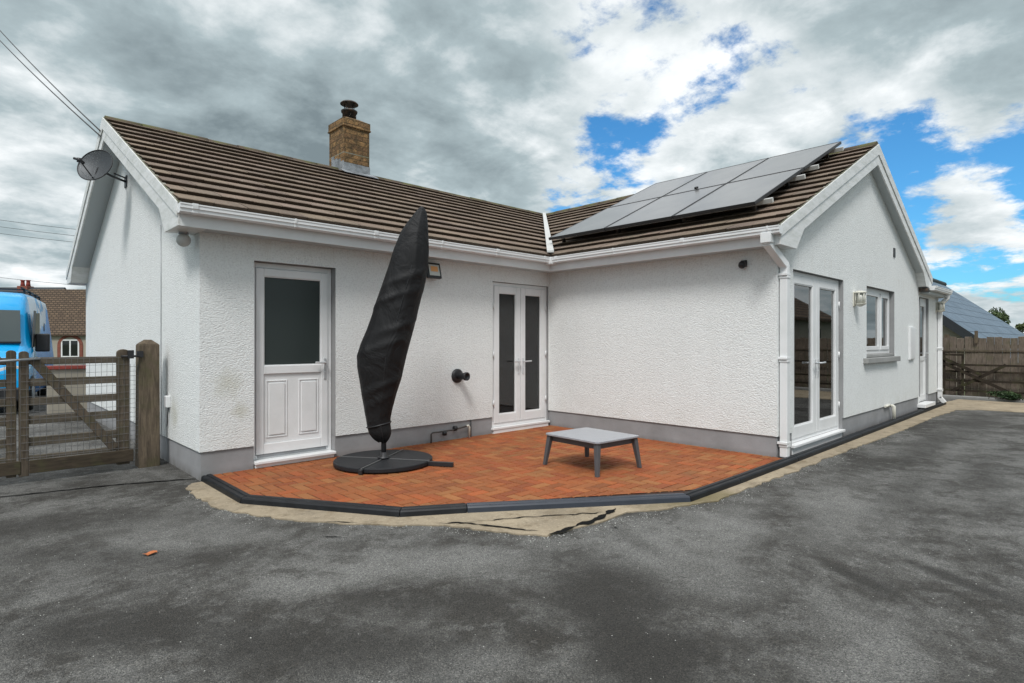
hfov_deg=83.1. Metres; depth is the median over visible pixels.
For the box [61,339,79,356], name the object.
window
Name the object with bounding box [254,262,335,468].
door
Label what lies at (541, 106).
sky
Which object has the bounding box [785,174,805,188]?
mounting rail
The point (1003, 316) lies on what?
tree
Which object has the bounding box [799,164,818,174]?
mounting rail
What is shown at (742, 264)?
security camera
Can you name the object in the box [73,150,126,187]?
satellite dish
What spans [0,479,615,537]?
driveway cracks
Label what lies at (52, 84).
overhead cable
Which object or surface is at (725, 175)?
solar panel
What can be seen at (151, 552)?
dead leaf
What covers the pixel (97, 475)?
old driveway
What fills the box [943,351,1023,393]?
old gate
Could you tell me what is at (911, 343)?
meter box
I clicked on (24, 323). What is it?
parked van
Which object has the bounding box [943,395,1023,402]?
kerb
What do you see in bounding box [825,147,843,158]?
mounting rail
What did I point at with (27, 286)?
neighbour house
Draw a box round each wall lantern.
[853,290,866,306]
[936,301,945,311]
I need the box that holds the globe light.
[176,232,190,246]
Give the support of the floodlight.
attached to the bungalow
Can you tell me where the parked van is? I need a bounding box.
[0,287,53,409]
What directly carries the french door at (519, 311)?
in the bungalow
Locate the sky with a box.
[0,0,1023,332]
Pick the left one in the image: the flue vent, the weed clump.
the flue vent
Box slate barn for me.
[932,278,1023,387]
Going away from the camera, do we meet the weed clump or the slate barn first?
the weed clump
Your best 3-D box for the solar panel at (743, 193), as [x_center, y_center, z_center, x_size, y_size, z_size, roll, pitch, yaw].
[3.113,-2.034,7.899,1.112,0.044,1.740,0,25,46]
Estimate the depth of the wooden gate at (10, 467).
5.60 m
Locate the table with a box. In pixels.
[543,427,641,477]
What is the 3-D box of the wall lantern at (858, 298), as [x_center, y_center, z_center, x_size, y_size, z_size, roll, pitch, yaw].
[5.168,-0.637,8.572,0.162,0.244,0.168,0,0,-44]
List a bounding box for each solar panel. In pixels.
[549,197,659,239]
[605,184,724,230]
[608,172,705,207]
[664,158,767,195]
[673,167,803,218]
[728,141,841,182]
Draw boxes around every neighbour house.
[0,280,65,293]
[26,289,85,356]
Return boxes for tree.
[988,307,1010,324]
[1015,322,1023,333]
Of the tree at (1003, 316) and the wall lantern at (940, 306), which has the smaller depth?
the wall lantern at (940, 306)
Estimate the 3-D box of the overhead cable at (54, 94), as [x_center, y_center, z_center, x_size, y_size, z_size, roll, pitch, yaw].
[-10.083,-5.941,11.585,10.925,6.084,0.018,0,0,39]
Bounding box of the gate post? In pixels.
[121,340,159,467]
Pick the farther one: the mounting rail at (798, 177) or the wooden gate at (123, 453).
the mounting rail at (798, 177)
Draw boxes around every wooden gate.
[0,350,40,477]
[18,349,133,476]
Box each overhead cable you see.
[0,30,100,131]
[0,40,100,136]
[5,227,74,235]
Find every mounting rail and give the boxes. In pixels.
[556,197,773,242]
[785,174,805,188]
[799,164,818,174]
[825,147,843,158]
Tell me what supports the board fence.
on the ground
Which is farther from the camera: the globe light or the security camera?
the security camera
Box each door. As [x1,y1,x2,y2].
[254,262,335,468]
[491,282,549,433]
[791,271,845,454]
[917,298,935,407]
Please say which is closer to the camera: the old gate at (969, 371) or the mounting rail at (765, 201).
the mounting rail at (765, 201)
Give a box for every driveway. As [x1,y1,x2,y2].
[0,364,1023,682]
[0,405,195,495]
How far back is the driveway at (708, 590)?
3.27 m
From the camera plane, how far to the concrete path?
4.70 m
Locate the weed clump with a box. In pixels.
[988,390,1023,400]
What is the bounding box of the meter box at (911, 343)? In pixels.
[908,327,914,359]
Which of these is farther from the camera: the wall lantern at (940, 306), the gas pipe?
the wall lantern at (940, 306)
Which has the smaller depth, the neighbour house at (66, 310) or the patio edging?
the patio edging
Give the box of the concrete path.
[186,399,1023,536]
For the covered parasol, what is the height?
2.832 m
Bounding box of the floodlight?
[426,262,441,278]
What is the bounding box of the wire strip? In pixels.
[130,366,138,448]
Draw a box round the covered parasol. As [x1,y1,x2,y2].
[333,206,453,474]
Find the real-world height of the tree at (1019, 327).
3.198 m
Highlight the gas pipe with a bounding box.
[430,420,470,442]
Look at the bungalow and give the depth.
7.62 m
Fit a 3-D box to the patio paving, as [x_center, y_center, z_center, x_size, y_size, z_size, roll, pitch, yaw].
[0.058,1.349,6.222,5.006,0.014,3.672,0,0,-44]
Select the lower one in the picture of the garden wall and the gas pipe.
the gas pipe
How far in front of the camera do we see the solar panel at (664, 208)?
8.58 m
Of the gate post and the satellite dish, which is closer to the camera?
the gate post
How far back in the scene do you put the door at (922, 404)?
11.92 m
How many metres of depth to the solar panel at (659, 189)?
10.59 m
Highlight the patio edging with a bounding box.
[201,402,945,516]
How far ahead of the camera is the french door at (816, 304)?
7.64 m
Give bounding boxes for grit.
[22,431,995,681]
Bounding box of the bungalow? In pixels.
[66,100,952,480]
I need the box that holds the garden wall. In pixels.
[47,365,86,413]
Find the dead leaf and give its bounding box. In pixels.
[145,550,156,555]
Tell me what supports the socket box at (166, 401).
attached to the bungalow
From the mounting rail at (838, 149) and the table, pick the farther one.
the mounting rail at (838, 149)
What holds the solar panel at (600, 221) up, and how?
attached to the mounting rail at (765, 201)
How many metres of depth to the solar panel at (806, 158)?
8.92 m
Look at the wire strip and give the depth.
6.33 m
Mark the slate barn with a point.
(963, 317)
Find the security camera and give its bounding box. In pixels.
[738,260,746,268]
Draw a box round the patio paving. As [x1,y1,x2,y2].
[214,425,781,506]
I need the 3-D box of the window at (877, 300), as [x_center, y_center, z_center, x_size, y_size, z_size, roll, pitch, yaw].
[6.126,-0.266,9.648,1.941,1.220,0.205,0,0,-44]
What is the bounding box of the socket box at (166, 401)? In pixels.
[164,395,169,425]
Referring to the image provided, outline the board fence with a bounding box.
[943,331,1023,398]
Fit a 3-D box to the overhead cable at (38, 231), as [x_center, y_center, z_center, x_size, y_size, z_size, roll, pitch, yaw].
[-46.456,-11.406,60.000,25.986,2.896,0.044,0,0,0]
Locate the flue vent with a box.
[451,369,469,382]
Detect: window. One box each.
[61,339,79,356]
[863,288,900,363]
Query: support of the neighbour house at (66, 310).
on the ground

